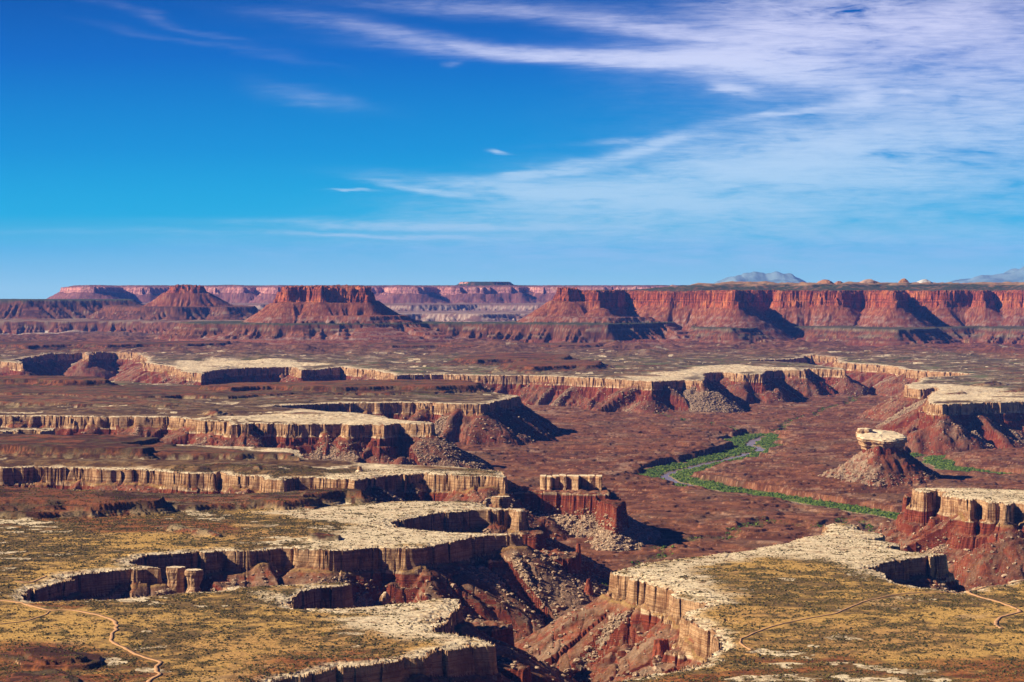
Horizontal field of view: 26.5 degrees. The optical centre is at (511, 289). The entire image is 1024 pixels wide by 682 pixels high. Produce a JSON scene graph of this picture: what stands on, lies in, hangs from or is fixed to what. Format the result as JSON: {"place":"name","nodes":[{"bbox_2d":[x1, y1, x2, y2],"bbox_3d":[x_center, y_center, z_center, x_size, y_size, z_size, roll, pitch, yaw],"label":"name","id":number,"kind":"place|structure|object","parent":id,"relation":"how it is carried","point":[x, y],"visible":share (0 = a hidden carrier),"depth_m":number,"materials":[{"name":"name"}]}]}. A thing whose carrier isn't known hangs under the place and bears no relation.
{"place":"outdoors","nodes":[
{"label":"outdoors","id":0,"kind":"place"},
{"bbox_2d":[1,611,50,623],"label":"dirt road","id":1,"kind":"structure","parent":0,"point":[27,620],"depth_m":3025.67,"materials":[{"name":"beige soil"}]},
{"bbox_2d":[14,576,46,582],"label":"dirt road","id":2,"kind":"structure","parent":0,"point":[31,581],"depth_m":3418.84,"materials":[{"name":"beige soil"}]},
{"bbox_2d":[0,600,162,681],"bbox_3d":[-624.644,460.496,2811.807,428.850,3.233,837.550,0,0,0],"label":"dirt road","id":3,"kind":"structure","parent":0,"point":[160,662],"depth_m":2882.66,"materials":[{"name":"beige soil"}]},
{"bbox_2d":[0,351,1023,681],"bbox_3d":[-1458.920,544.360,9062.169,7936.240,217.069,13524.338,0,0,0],"label":"canyon wall","id":4,"kind":"structure","parent":0,"point":[648,605],"depth_m":4781.88,"materials":[{"name":"brown stone"}]},
{"bbox_2d":[166,566,185,592],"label":"rock pillar","id":5,"kind":"object","parent":4,"relation":"on","point":[175,576],"visible":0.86,"depth_m":3580.27,"materials":[{"name":"beige stone"}]},
{"bbox_2d":[184,569,203,592],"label":"rock pillar","id":6,"kind":"object","parent":4,"relation":"on","point":[194,577],"visible":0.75,"depth_m":3562.66,"materials":[{"name":"beige stone"}]},
{"bbox_2d":[379,592,390,605],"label":"rock pillar","id":7,"kind":"object","parent":4,"relation":"on","point":[385,598],"visible":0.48,"depth_m":3415.04,"materials":[{"name":"beige stone"}]},
{"bbox_2d":[491,496,510,508],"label":"rock pillar","id":8,"kind":"object","parent":4,"relation":"on","point":[503,502],"visible":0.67,"depth_m":4731.06,"materials":[{"name":"beige stone"}]},
{"bbox_2d":[21,375,1023,681],"bbox_3d":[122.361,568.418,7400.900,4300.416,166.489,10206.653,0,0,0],"label":"boulders","id":9,"kind":"object","parent":4,"relation":"on","point":[599,537],"visible":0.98,"depth_m":5247.20,"materials":[{"name":"brown stone"}]},
{"bbox_2d":[573,658,580,662],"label":"boulder","id":10,"kind":"object","parent":4,"relation":"on","point":[577,660],"visible":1,"depth_m":3383.76,"materials":[{"name":"beige stone"}]},
{"bbox_2d":[653,666,663,671],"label":"boulder","id":11,"kind":"object","parent":4,"relation":"on","point":[657,669],"visible":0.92,"depth_m":2993.12,"materials":[{"name":"beige stone"}]},
{"bbox_2d":[0,318,1023,681],"bbox_3d":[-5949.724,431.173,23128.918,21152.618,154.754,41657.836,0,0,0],"label":"plateau","id":12,"kind":"structure","parent":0,"point":[692,360],"depth_m":3920.45,"materials":[{"name":"beige stone"}]},
{"bbox_2d":[0,299,259,333],"bbox_3d":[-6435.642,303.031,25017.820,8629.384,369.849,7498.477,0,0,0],"label":"mesa","id":13,"kind":"structure","parent":12,"relation":"on","point":[20,316],"depth_m":23323.68,"materials":[{"name":"brown stone"}]},
{"bbox_2d":[144,284,230,306],"bbox_3d":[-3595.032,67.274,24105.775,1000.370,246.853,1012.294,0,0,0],"label":"butte","id":14,"kind":"object","parent":13,"relation":"on","point":[189,294],"visible":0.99,"depth_m":23830.61,"materials":[{"name":"red stone"}]},
{"bbox_2d":[355,466,362,471],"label":"rock pillar","id":15,"kind":"object","parent":12,"relation":"on","point":[359,468],"visible":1,"depth_m":5485.19,"materials":[{"name":"beige stone"}]},
{"bbox_2d":[47,282,686,321],"bbox_3d":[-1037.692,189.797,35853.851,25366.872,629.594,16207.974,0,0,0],"label":"mesa","id":16,"kind":"structure","parent":12,"relation":"on","point":[478,301],"depth_m":35202.15,"materials":[{"name":"red stone"}]},
{"bbox_2d":[154,320,680,342],"bbox_3d":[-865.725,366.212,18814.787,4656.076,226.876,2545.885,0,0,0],"label":"mesa","id":17,"kind":"structure","parent":12,"relation":"on","point":[542,331],"depth_m":18053.07,"materials":[{"name":"brown stone"}]},
{"bbox_2d":[180,285,478,344],"bbox_3d":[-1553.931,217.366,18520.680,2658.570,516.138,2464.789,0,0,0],"label":"butte","id":18,"kind":"object","parent":17,"relation":"on","point":[327,303],"visible":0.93,"depth_m":18233.78,"materials":[{"name":"red stone"}]},
{"bbox_2d":[516,286,692,343],"bbox_3d":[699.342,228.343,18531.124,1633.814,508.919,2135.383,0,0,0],"label":"butte","id":19,"kind":"object","parent":17,"relation":"on","point":[566,304],"visible":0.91,"depth_m":18432.22,"materials":[{"name":"red stone"}]},
{"bbox_2d":[0,463,1023,681],"bbox_3d":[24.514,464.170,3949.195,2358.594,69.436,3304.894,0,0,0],"label":"scrub","id":20,"kind":"object","parent":12,"relation":"on","point":[338,656],"visible":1,"depth_m":3137.37,"materials":[{"name":"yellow plant"}]},
{"bbox_2d":[580,281,1023,345],"bbox_3d":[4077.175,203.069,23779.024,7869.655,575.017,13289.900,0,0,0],"label":"mesa","id":21,"kind":"structure","parent":12,"relation":"on","point":[878,313],"depth_m":18953.00,"materials":[{"name":"red stone"}]},
{"bbox_2d":[817,279,833,283],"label":"rock dome","id":22,"kind":"object","parent":21,"relation":"on","point":[824,281],"visible":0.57,"depth_m":20659.63,"materials":[{"name":"brown stone"}]},
{"bbox_2d":[859,279,876,283],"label":"rock dome","id":23,"kind":"object","parent":21,"relation":"on","point":[868,281],"visible":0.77,"depth_m":20854.82,"materials":[{"name":"beige stone"}]},
{"bbox_2d":[898,278,908,282],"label":"rock dome","id":24,"kind":"object","parent":21,"relation":"on","point":[903,280],"visible":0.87,"depth_m":20875.52,"materials":[{"name":"brown stone"}]},
{"bbox_2d":[917,279,932,282],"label":"rock dome","id":25,"kind":"object","parent":21,"relation":"on","point":[923,280],"visible":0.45,"depth_m":21164.25,"materials":[{"name":"beige stone"}]},
{"bbox_2d":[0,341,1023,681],"bbox_3d":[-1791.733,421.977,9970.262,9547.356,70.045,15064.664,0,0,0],"label":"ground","id":26,"kind":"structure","parent":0,"point":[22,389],"depth_m":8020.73,"materials":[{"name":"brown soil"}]},
{"bbox_2d":[0,0,1023,298],"label":"sky","id":27,"kind":"structure","parent":0,"point":[143,142],"materials":[{"name":"blue"}]},
{"bbox_2d":[62,366,1023,642],"bbox_3d":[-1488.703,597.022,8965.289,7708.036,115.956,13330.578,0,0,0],"label":"canyon floor","id":28,"kind":"structure","parent":0,"point":[618,450],"depth_m":7562.61,"materials":[{"name":"brown soil"}]},
{"bbox_2d":[534,526,550,538],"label":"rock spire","id":29,"kind":"object","parent":28,"relation":"on","point":[546,532],"visible":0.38,"depth_m":4549.54,"materials":[{"name":"brown stone"}]},
{"bbox_2d":[576,543,580,570],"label":"rock spire","id":30,"kind":"object","parent":28,"relation":"on","point":[578,548],"visible":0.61,"depth_m":4156.42,"materials":[{"name":"red stone"}]},
{"bbox_2d":[583,579,593,594],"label":"rock spire","id":31,"kind":"object","parent":28,"relation":"on","point":[588,589],"visible":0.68,"depth_m":4005.68,"materials":[{"name":"red stone"}]},
{"bbox_2d":[520,474,658,550],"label":"butte","id":32,"kind":"object","parent":28,"relation":"on","point":[579,492],"visible":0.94,"depth_m":5365.19,"materials":[{"name":"brown stone"}]},
{"bbox_2d":[652,638,669,656],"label":"rock spire","id":33,"kind":"object","parent":28,"relation":"on","point":[661,646],"visible":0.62,"depth_m":3142.11,"materials":[{"name":"red stone"}]},
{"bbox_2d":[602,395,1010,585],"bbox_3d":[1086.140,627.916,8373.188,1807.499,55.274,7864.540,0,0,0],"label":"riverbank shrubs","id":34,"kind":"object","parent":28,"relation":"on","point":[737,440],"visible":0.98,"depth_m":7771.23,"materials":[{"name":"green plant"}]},
{"bbox_2d":[822,428,941,487],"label":"butte","id":35,"kind":"object","parent":28,"relation":"on","point":[896,459],"visible":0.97,"depth_m":7026.75,"materials":[{"name":"brown stone"}]},
{"bbox_2d":[713,271,804,283],"bbox_3d":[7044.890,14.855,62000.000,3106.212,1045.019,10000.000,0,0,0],"label":"mountain","id":36,"kind":"structure","parent":0,"point":[775,277],"depth_m":61051.30,"materials":[{"name":"blue stone"}]},
{"bbox_2d":[661,437,933,519],"bbox_3d":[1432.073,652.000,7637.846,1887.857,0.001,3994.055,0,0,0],"label":"river","id":37,"kind":"structure","parent":0,"point":[750,443],"depth_m":8079.91,"materials":[{"name":"green liquid"}]},
{"bbox_2d":[739,591,962,649],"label":"dirt road","id":38,"kind":"structure","parent":0,"point":[742,644],"depth_m":3070.14,"materials":[{"name":"beige soil"}]},
{"bbox_2d":[950,266,1023,282],"bbox_3d":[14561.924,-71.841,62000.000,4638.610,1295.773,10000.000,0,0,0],"label":"mountain","id":39,"kind":"structure","parent":0,"point":[1014,275],"depth_m":61254.67,"materials":[{"name":"blue stone"}]},
{"bbox_2d":[966,580,1023,627],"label":"dirt road","id":40,"kind":"structure","parent":0,"point":[1000,617],"depth_m":3184.54,"materials":[{"name":"beige soil"}]}
]}

